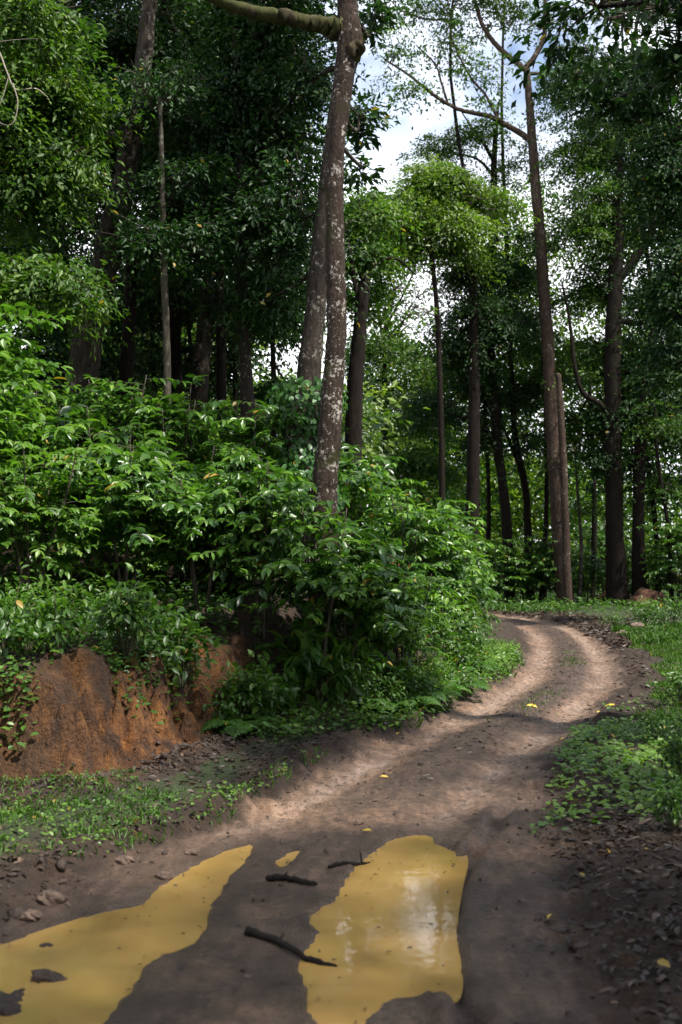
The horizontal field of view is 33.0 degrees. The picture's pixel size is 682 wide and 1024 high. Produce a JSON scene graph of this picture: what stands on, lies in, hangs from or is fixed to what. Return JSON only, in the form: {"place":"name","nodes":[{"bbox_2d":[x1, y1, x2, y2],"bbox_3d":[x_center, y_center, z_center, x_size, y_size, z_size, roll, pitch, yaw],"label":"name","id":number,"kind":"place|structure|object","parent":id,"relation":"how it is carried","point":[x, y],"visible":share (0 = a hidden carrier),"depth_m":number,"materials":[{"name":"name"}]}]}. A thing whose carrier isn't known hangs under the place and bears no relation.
{"place":"outdoors","nodes":[
{"label":"outdoors","id":0,"kind":"place"},
{"bbox_2d":[0,546,479,783],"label":"earth bank","id":1,"kind":"structure","parent":0,"point":[79,713],"depth_m":9.32,"materials":[{"name":"soil"}]},
{"bbox_2d":[8,617,53,655],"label":"broadleaf plant","id":2,"kind":"object","parent":1,"relation":"on","point":[23,642],"visible":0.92,"depth_m":8.96,"materials":[{"name":"green plant"}]},
{"bbox_2d":[0,562,66,659],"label":"shrub","id":3,"kind":"object","parent":1,"relation":"on","point":[8,611],"visible":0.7,"depth_m":9.31,"materials":[{"name":"green plant"}]},
{"bbox_2d":[0,283,75,445],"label":"coffee bush","id":4,"kind":"object","parent":1,"relation":"on","point":[60,377],"visible":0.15,"depth_m":17.52,"materials":[{"name":"green plant"}]},
{"bbox_2d":[0,576,75,630],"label":"shrub","id":5,"kind":"object","parent":1,"relation":"on","point":[28,606],"visible":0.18,"depth_m":10.43,"materials":[{"name":"green plant"}]},
{"bbox_2d":[0,302,79,552],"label":"leafy sapling","id":6,"kind":"object","parent":1,"relation":"on","point":[15,427],"visible":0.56,"depth_m":13.46,"materials":[{"name":"green plant"}]},
{"bbox_2d":[9,574,106,654],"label":"shrub","id":7,"kind":"object","parent":1,"relation":"on","point":[55,637],"visible":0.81,"depth_m":9.48,"materials":[{"name":"green plant"}]},
{"bbox_2d":[0,298,119,415],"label":"understorey tree","id":8,"kind":"object","parent":1,"relation":"on","point":[63,351],"visible":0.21,"depth_m":21.93,"materials":[{"name":"green plant"}]},
{"bbox_2d":[0,382,119,502],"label":"coffee bush","id":9,"kind":"object","parent":1,"relation":"on","point":[56,394],"visible":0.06,"depth_m":17.79,"materials":[{"name":"green plant"}]},
{"bbox_2d":[0,375,131,591],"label":"coffee bush","id":10,"kind":"object","parent":1,"relation":"on","point":[51,435],"visible":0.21,"depth_m":14.37,"materials":[{"name":"green plant"}]},
{"bbox_2d":[0,441,138,613],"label":"coffee bush","id":11,"kind":"object","parent":1,"relation":"on","point":[33,509],"visible":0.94,"depth_m":12.05,"materials":[{"name":"green plant"}]},
{"bbox_2d":[0,0,154,372],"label":"forest tree","id":12,"kind":"object","parent":1,"relation":"on","point":[34,180],"visible":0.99,"depth_m":18.17,"materials":[{"name":"green plant"}]},
{"bbox_2d":[51,573,138,642],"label":"shrub","id":13,"kind":"object","parent":1,"relation":"on","point":[94,601],"visible":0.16,"depth_m":10.73,"materials":[{"name":"green plant"}]},
{"bbox_2d":[10,405,209,591],"bbox_3d":[-3.073,-0.131,14.827,2.424,2.604,2.818,2,-3,-34],"label":"coffee bush","id":14,"kind":"object","parent":1,"relation":"on","point":[113,439],"visible":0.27,"depth_m":14.79,"materials":[{"name":"green plant"}]},
{"bbox_2d":[42,295,182,422],"bbox_3d":[-5.024,-2.013,24.032,2.779,5.407,2.931,2,-4,-39],"label":"understorey tree","id":15,"kind":"object","parent":1,"relation":"on","point":[139,369],"visible":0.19,"depth_m":24.16,"materials":[{"name":"green plant"}]},
{"bbox_2d":[38,374,201,503],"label":"coffee bush","id":16,"kind":"object","parent":1,"relation":"on","point":[111,387],"visible":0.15,"depth_m":18.04,"materials":[{"name":"green plant"}]},
{"bbox_2d":[30,440,217,608],"bbox_3d":[-2.238,0.272,12.628,2.017,2.060,2.252,2,-3,-30],"label":"coffee bush","id":17,"kind":"object","parent":1,"relation":"on","point":[128,533],"visible":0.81,"depth_m":12.43,"materials":[{"name":"green plant"}]},
{"bbox_2d":[80,563,184,659],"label":"shrub","id":18,"kind":"object","parent":1,"relation":"on","point":[135,622],"visible":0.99,"depth_m":9.88,"materials":[{"name":"green plant"}]},
{"bbox_2d":[0,0,266,475],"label":"forest tree","id":19,"kind":"object","parent":1,"relation":"on","point":[117,44],"visible":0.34,"depth_m":22.19,"materials":[{"name":"green plant"}]},
{"bbox_2d":[0,0,277,538],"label":"forest tree","id":20,"kind":"object","parent":1,"relation":"on","point":[83,364],"visible":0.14,"depth_m":20.61,"materials":[{"name":"brown plant"}]},
{"bbox_2d":[107,283,215,437],"bbox_3d":[-4.562,-2.585,27.400,3.579,6.958,3.200,-1,-3,20],"label":"understorey tree","id":21,"kind":"object","parent":1,"relation":"on","point":[158,363],"visible":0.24,"depth_m":26.88,"materials":[{"name":"brown plant"}]},
{"bbox_2d":[69,54,267,475],"bbox_3d":[-3.055,-3.518,19.509,3.800,8.696,3.688,0,-3,0],"label":"forest tree","id":22,"kind":"object","parent":1,"relation":"on","point":[159,105],"visible":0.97,"depth_m":19.36,"materials":[{"name":"green plant"}]},
{"bbox_2d":[81,445,274,592],"bbox_3d":[-2.055,0.160,15.243,2.684,2.074,2.295,0,-3,4],"label":"coffee bush","id":23,"kind":"object","parent":1,"relation":"on","point":[194,475],"visible":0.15,"depth_m":14.99,"materials":[{"name":"green plant"}]},
{"bbox_2d":[140,598,229,688],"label":"shrub","id":24,"kind":"object","parent":1,"relation":"on","point":[180,677],"visible":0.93,"depth_m":10.69,"materials":[{"name":"green plant"}]},
{"bbox_2d":[137,285,239,418],"bbox_3d":[-3.853,-2.483,27.921,3.564,6.984,3.725,0,-3,0],"label":"understorey tree","id":25,"kind":"object","parent":1,"relation":"on","point":[190,344],"visible":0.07,"depth_m":27.79,"materials":[{"name":"brown plant"}]},
{"bbox_2d":[106,374,273,532],"bbox_3d":[-2.497,-0.637,18.044,2.800,2.910,2.797,2,-3,-33],"label":"coffee bush","id":26,"kind":"object","parent":1,"relation":"on","point":[186,431],"visible":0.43,"depth_m":17.99,"materials":[{"name":"green plant"}]},
{"bbox_2d":[107,389,274,474],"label":"coffee bush","id":27,"kind":"object","parent":1,"relation":"on","point":[199,441],"visible":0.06,"depth_m":22.49,"materials":[{"name":"green plant"}]},
{"bbox_2d":[134,3,253,460],"bbox_3d":[-2.901,-7.314,25.727,6.496,16.613,6.025,0,-3,0],"label":"forest tree","id":28,"kind":"object","parent":1,"relation":"on","point":[202,353],"visible":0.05,"depth_m":25.08,"materials":[{"name":"brown plant"}]},
{"bbox_2d":[96,467,298,625],"bbox_3d":[-1.483,0.462,12.895,2.175,1.895,2.260,-1,-3,26],"label":"coffee bush","id":29,"kind":"object","parent":1,"relation":"on","point":[201,546],"visible":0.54,"depth_m":12.57,"materials":[{"name":"green plant"}]},
{"bbox_2d":[78,0,323,448],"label":"forest tree","id":30,"kind":"object","parent":1,"relation":"on","point":[176,350],"visible":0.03,"depth_m":25.12,"materials":[{"name":"brown plant"}]},
{"bbox_2d":[161,271,293,443],"bbox_3d":[-2.589,-2.306,27.008,3.255,6.840,3.234,-2,-4,38],"label":"understorey tree","id":31,"kind":"object","parent":1,"relation":"on","point":[232,361],"visible":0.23,"depth_m":27.05,"materials":[{"name":"brown plant"}]},
{"bbox_2d":[203,661,277,729],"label":"shrub","id":32,"kind":"object","parent":1,"relation":"on","point":[233,707],"visible":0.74,"depth_m":10.94,"materials":[{"name":"green plant"}]},
{"bbox_2d":[200,716,280,740],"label":"fern","id":33,"kind":"object","parent":1,"relation":"on","point":[242,729],"visible":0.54,"depth_m":10.47,"materials":[{"name":"green plant"}]},
{"bbox_2d":[172,452,309,595],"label":"coffee bush","id":34,"kind":"object","parent":1,"relation":"on","point":[222,572],"visible":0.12,"depth_m":15.00,"materials":[{"name":"green plant"}]},
{"bbox_2d":[64,0,430,445],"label":"forest tree","id":35,"kind":"object","parent":1,"relation":"on","point":[221,394],"visible":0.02,"depth_m":24.13,"materials":[{"name":"brown plant"}]},
{"bbox_2d":[108,0,399,558],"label":"forest tree","id":36,"kind":"object","parent":1,"relation":"on","point":[240,156],"visible":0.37,"depth_m":20.81,"materials":[{"name":"green plant"}]},
{"bbox_2d":[211,649,300,719],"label":"shrub","id":37,"kind":"object","parent":1,"relation":"on","point":[251,703],"visible":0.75,"depth_m":11.06,"materials":[{"name":"green plant"}]},
{"bbox_2d":[176,399,341,517],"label":"coffee bush","id":38,"kind":"object","parent":1,"relation":"on","point":[263,449],"visible":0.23,"depth_m":18.81,"materials":[{"name":"green plant"}]},
{"bbox_2d":[175,251,350,464],"bbox_3d":[-1.369,-2.365,25.169,3.421,7.127,3.059,-2,-3,32],"label":"understorey tree","id":39,"kind":"object","parent":1,"relation":"on","point":[261,393],"visible":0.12,"depth_m":25.12,"materials":[{"name":"green plant"}]},
{"bbox_2d":[169,452,360,639],"bbox_3d":[-0.958,0.382,12.669,1.953,2.140,2.181,2,-3,-32],"label":"coffee bush","id":40,"kind":"object","parent":1,"relation":"on","point":[266,497],"visible":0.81,"depth_m":12.47,"materials":[{"name":"green plant"}]},
{"bbox_2d":[243,650,319,709],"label":"broadleaf plant","id":41,"kind":"object","parent":1,"relation":"on","point":[290,674],"visible":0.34,"depth_m":11.89,"materials":[{"name":"green plant"}]},
{"bbox_2d":[254,611,342,691],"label":"broadleaf plant","id":42,"kind":"object","parent":1,"relation":"on","point":[306,643],"visible":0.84,"depth_m":12.14,"materials":[{"name":"green plant"}]},
{"bbox_2d":[204,0,400,654],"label":"forest tree","id":43,"kind":"object","parent":1,"relation":"on","point":[348,31],"visible":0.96,"depth_m":13.51,"materials":[{"name":"brown plant"}]},
{"bbox_2d":[207,491,423,698],"bbox_3d":[-0.214,0.914,12.254,2.371,2.233,2.123,2,-3,-35],"label":"coffee bush","id":44,"kind":"object","parent":1,"relation":"on","point":[292,572],"visible":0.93,"depth_m":12.12,"materials":[{"name":"green plant"}]},
{"bbox_2d":[276,638,367,703],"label":"broadleaf plant","id":45,"kind":"object","parent":1,"relation":"on","point":[333,688],"visible":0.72,"depth_m":12.15,"materials":[{"name":"green plant"}]},
{"bbox_2d":[187,0,482,561],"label":"forest tree","id":46,"kind":"object","parent":1,"relation":"on","point":[280,213],"visible":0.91,"depth_m":19.58,"materials":[{"name":"green plant"}]},
{"bbox_2d":[256,376,348,513],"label":"ivy","id":47,"kind":"object","parent":46,"relation":"attached to","point":[285,390],"visible":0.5,"depth_m":18.23,"materials":[{"name":"green plant"}]},
{"bbox_2d":[263,442,414,542],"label":"coffee bush","id":48,"kind":"object","parent":1,"relation":"on","point":[356,482],"visible":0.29,"depth_m":20.42,"materials":[{"name":"green plant"}]},
{"bbox_2d":[315,624,387,690],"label":"broadleaf plant","id":49,"kind":"object","parent":1,"relation":"on","point":[362,644],"visible":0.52,"depth_m":12.74,"materials":[{"name":"green plant"}]},
{"bbox_2d":[315,636,392,703],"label":"shrub","id":50,"kind":"object","parent":1,"relation":"on","point":[359,674],"visible":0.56,"depth_m":12.45,"materials":[{"name":"green plant"}]},
{"bbox_2d":[288,538,434,695],"bbox_3d":[0.213,1.195,12.901,1.805,1.810,2.015,3,-4,-43],"label":"coffee bush","id":51,"kind":"object","parent":1,"relation":"on","point":[373,624],"visible":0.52,"depth_m":12.63,"materials":[{"name":"green plant"}]},
{"bbox_2d":[325,183,438,567],"bbox_3d":[0.585,-3.215,28.662,3.987,9.519,3.744,-3,-4,41],"label":"forest tree","id":52,"kind":"object","parent":1,"relation":"on","point":[381,214],"visible":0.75,"depth_m":27.78,"materials":[{"name":"green plant"}]},
{"bbox_2d":[352,663,411,704],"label":"shrub","id":53,"kind":"object","parent":1,"relation":"on","point":[394,682],"visible":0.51,"depth_m":12.91,"materials":[{"name":"green plant"}]},
{"bbox_2d":[338,454,427,571],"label":"coffee bush","id":54,"kind":"object","parent":1,"relation":"on","point":[387,463],"visible":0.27,"depth_m":23.86,"materials":[{"name":"green plant"}]},
{"bbox_2d":[359,647,415,692],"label":"broadleaf plant","id":55,"kind":"object","parent":1,"relation":"on","point":[392,656],"visible":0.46,"depth_m":13.21,"materials":[{"name":"green plant"}]},
{"bbox_2d":[338,493,475,620],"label":"coffee bush","id":56,"kind":"object","parent":1,"relation":"on","point":[427,538],"visible":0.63,"depth_m":16.46,"materials":[{"name":"green plant"}]},
{"bbox_2d":[350,574,469,670],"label":"coffee bush","id":57,"kind":"object","parent":1,"relation":"on","point":[401,640],"visible":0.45,"depth_m":14.08,"materials":[{"name":"green plant"}]},
{"bbox_2d":[382,652,444,697],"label":"shrub","id":58,"kind":"object","parent":1,"relation":"on","point":[424,685],"visible":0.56,"depth_m":13.46,"materials":[{"name":"green plant"}]},
{"bbox_2d":[358,497,494,612],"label":"coffee bush","id":59,"kind":"object","parent":1,"relation":"on","point":[461,571],"visible":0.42,"depth_m":18.35,"materials":[{"name":"green plant"}]},
{"bbox_2d":[395,590,457,664],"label":"shrub","id":60,"kind":"object","parent":1,"relation":"on","point":[449,632],"visible":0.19,"depth_m":15.62,"materials":[{"name":"green plant"}]},
{"bbox_2d":[404,655,459,689],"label":"shrub","id":61,"kind":"object","parent":1,"relation":"on","point":[421,671],"visible":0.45,"depth_m":14.16,"materials":[{"name":"green plant"}]},
{"bbox_2d":[422,586,486,648],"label":"shrub","id":62,"kind":"object","parent":1,"relation":"on","point":[461,624],"visible":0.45,"depth_m":17.29,"materials":[{"name":"green plant"}]},
{"bbox_2d":[411,514,501,624],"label":"coffee bush","id":63,"kind":"object","parent":1,"relation":"on","point":[469,579],"visible":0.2,"depth_m":20.40,"materials":[{"name":"green plant"}]},
{"bbox_2d":[423,642,489,692],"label":"shrub","id":64,"kind":"object","parent":1,"relation":"on","point":[466,674],"visible":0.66,"depth_m":15.26,"materials":[{"name":"green plant"}]},
{"bbox_2d":[441,630,491,672],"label":"shrub","id":65,"kind":"object","parent":1,"relation":"on","point":[458,651],"visible":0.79,"depth_m":16.84,"materials":[{"name":"green plant"}]},
{"bbox_2d":[0,613,630,1023],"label":"dirt road","id":66,"kind":"structure","parent":0,"point":[212,985],"depth_m":6.62,"materials":[{"name":"soil"}]},
{"bbox_2d":[0,988,25,1015],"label":"mud clod","id":67,"kind":"object","parent":66,"relation":"on","point":[10,1005],"visible":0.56,"depth_m":4.52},
{"bbox_2d":[30,968,66,983],"bbox_3d":[-1.233,1.982,4.842,0.187,0.114,0.157,0,-3,0],"label":"mud clod","id":68,"kind":"object","parent":66,"relation":"on","point":[43,975],"visible":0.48,"depth_m":4.81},
{"bbox_2d":[0,845,252,1023],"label":"puddle","id":69,"kind":"object","parent":66,"relation":"on","point":[93,964],"visible":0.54,"depth_m":5.22,"materials":[{"name":"liquid"}]},
{"bbox_2d":[244,926,337,966],"bbox_3d":[-0.234,1.947,5.155,0.086,0.081,0.554,3,-4,-45],"label":"stick","id":70,"kind":"object","parent":66,"relation":"on","point":[249,931],"visible":1,"depth_m":5.16,"materials":[{"name":"brown wood"}]},
{"bbox_2d":[0,637,681,1023],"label":"mud crumbs","id":71,"kind":"object","parent":66,"relation":"on","point":[16,913],"visible":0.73,"depth_m":7.39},
{"bbox_2d":[298,835,467,1023],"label":"puddle","id":72,"kind":"object","parent":66,"relation":"on","point":[406,896],"visible":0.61,"depth_m":5.41,"materials":[{"name":"liquid"}]},
{"bbox_2d":[0,573,681,1023],"bbox_3d":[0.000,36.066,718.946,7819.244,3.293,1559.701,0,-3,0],"label":"ground","id":73,"kind":"structure","parent":0,"point":[594,977],"depth_m":7.16,"materials":[{"name":"soil"}]},
{"bbox_2d":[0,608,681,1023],"bbox_3d":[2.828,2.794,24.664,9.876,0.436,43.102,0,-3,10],"label":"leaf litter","id":74,"kind":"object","parent":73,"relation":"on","point":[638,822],"visible":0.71,"depth_m":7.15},
{"bbox_2d":[0,296,681,598],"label":"woodland","id":75,"kind":"object","parent":73,"relation":"on","point":[463,508],"visible":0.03,"depth_m":63.77,"materials":[{"name":"green plant"}]},
{"bbox_2d":[0,518,681,854],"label":"ground cover","id":76,"kind":"object","parent":73,"relation":"on","point":[627,730],"visible":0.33,"depth_m":10.68,"materials":[{"name":"green plant"}]},
{"bbox_2d":[2,51,681,595],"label":"wood","id":77,"kind":"object","parent":73,"relation":"on","point":[370,447],"visible":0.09,"depth_m":67.99,"materials":[{"name":"green plant"}]},
{"bbox_2d":[323,255,484,529],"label":"forest tree","id":78,"kind":"object","parent":73,"relation":"on","point":[419,460],"visible":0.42,"depth_m":57.55,"materials":[{"name":"green plant"}]},
{"bbox_2d":[343,149,539,511],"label":"forest tree","id":79,"kind":"object","parent":73,"relation":"on","point":[426,197],"visible":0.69,"depth_m":46.29,"materials":[{"name":"green plant"}]},
{"bbox_2d":[377,0,556,601],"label":"forest tree","id":80,"kind":"object","parent":73,"relation":"on","point":[478,307],"visible":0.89,"depth_m":50.18,"materials":[{"name":"green plant"}]},
{"bbox_2d":[390,102,566,602],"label":"forest tree","id":81,"kind":"object","parent":73,"relation":"on","point":[446,149],"visible":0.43,"depth_m":51.28,"materials":[{"name":"green plant"}]},
{"bbox_2d":[363,0,610,603],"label":"forest tree","id":82,"kind":"object","parent":73,"relation":"on","point":[550,405],"visible":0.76,"depth_m":49.42,"materials":[{"name":"brown plant"}]},
{"bbox_2d":[446,351,535,601],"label":"sapling","id":83,"kind":"object","parent":73,"relation":"on","point":[488,507],"visible":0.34,"depth_m":51.98,"materials":[{"name":"green plant"}]},
{"bbox_2d":[479,538,529,603],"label":"coffee bush","id":84,"kind":"object","parent":73,"relation":"on","point":[498,559],"visible":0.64,"depth_m":49.67,"materials":[{"name":"green plant"}]},
{"bbox_2d":[462,0,592,602],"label":"forest tree","id":85,"kind":"object","parent":73,"relation":"on","point":[524,274],"visible":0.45,"depth_m":52.74,"materials":[{"name":"green plant"}]},
{"bbox_2d":[500,334,586,601],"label":"sapling","id":86,"kind":"object","parent":73,"relation":"on","point":[546,495],"visible":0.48,"depth_m":52.02,"materials":[{"name":"green plant"}]},
{"bbox_2d":[514,535,579,603],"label":"coffee bush","id":87,"kind":"object","parent":73,"relation":"on","point":[541,568],"visible":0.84,"depth_m":49.75,"materials":[{"name":"green plant"}]},
{"bbox_2d":[556,373,572,604],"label":"bare pole","id":88,"kind":"object","parent":73,"relation":"on","point":[566,572],"visible":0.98,"depth_m":46.96,"materials":[{"name":"brown wood"}]},
{"bbox_2d":[532,428,630,602],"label":"sapling","id":89,"kind":"object","parent":73,"relation":"on","point":[577,503],"visible":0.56,"depth_m":49.91,"materials":[{"name":"green plant"}]},
{"bbox_2d":[570,550,605,602],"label":"coffee bush","id":90,"kind":"object","parent":73,"relation":"on","point":[593,568],"visible":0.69,"depth_m":50.74,"materials":[{"name":"green plant"}]},
{"bbox_2d":[507,0,681,142],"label":"overhanging tree","id":91,"kind":"object","parent":73,"relation":"on","point":[668,68],"visible":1,"depth_m":12.25,"materials":[{"name":"green plant"}]},
{"bbox_2d":[556,334,632,599],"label":"sapling","id":92,"kind":"object","parent":73,"relation":"on","point":[593,543],"visible":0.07,"depth_m":53.96,"materials":[{"name":"green plant"}]},
{"bbox_2d":[515,0,681,604],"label":"forest tree","id":93,"kind":"object","parent":73,"relation":"on","point":[593,223],"visible":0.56,"depth_m":48.82,"materials":[{"name":"green plant"}]},
{"bbox_2d":[516,0,681,416],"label":"forest tree","id":94,"kind":"object","parent":73,"relation":"on","point":[662,163],"visible":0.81,"depth_m":34.32,"materials":[{"name":"green plant"}]},
{"bbox_2d":[570,521,631,594],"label":"coffee bush","id":95,"kind":"object","parent":73,"relation":"on","point":[602,554],"visible":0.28,"depth_m":56.72,"materials":[{"name":"green plant"}]},
{"bbox_2d":[555,0,681,595],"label":"forest tree","id":96,"kind":"object","parent":73,"relation":"on","point":[626,407],"visible":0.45,"depth_m":48.37,"materials":[{"name":"green plant"}]},
{"bbox_2d":[616,397,681,605],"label":"sapling","id":97,"kind":"object","parent":73,"relation":"on","point":[662,424],"visible":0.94,"depth_m":47.08,"materials":[{"name":"green plant"}]},
{"bbox_2d":[626,540,680,599],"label":"coffee bush","id":98,"kind":"object","parent":73,"relation":"on","point":[652,554],"visible":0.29,"depth_m":48.76,"materials":[{"name":"green plant"}]},
{"bbox_2d":[631,702,681,740],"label":"shrub","id":99,"kind":"object","parent":73,"relation":"on","point":[657,724],"visible":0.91,"depth_m":10.53,"materials":[{"name":"green plant"}]},
{"bbox_2d":[636,520,681,605],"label":"coffee bush","id":100,"kind":"object","parent":73,"relation":"on","point":[677,548],"visible":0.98,"depth_m":46.87,"materials":[{"name":"green plant"}]},
{"bbox_2d":[637,588,681,625],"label":"shrub","id":101,"kind":"object","parent":73,"relation":"on","point":[671,611],"visible":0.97,"depth_m":30.56,"materials":[{"name":"green plant"}]},
{"bbox_2d":[642,770,681,830],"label":"shrub","id":102,"kind":"object","parent":73,"relation":"on","point":[675,815],"visible":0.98,"depth_m":6.92,"materials":[{"name":"green plant"}]},
{"bbox_2d":[646,660,681,705],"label":"shrub","id":103,"kind":"object","parent":73,"relation":"on","point":[678,686],"visible":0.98,"depth_m":13.36,"materials":[{"name":"green plant"}]},
{"bbox_2d":[653,720,681,777],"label":"shrub","id":104,"kind":"object","parent":73,"relation":"on","point":[674,752],"visible":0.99,"depth_m":8.72,"materials":[{"name":"green plant"}]},
{"bbox_2d":[0,600,681,859],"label":"grass","id":105,"kind":"structure","parent":0,"point":[671,633],"depth_m":10.23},
{"bbox_2d":[1,0,681,550],"label":"sky","id":106,"kind":"structure","parent":0,"point":[394,142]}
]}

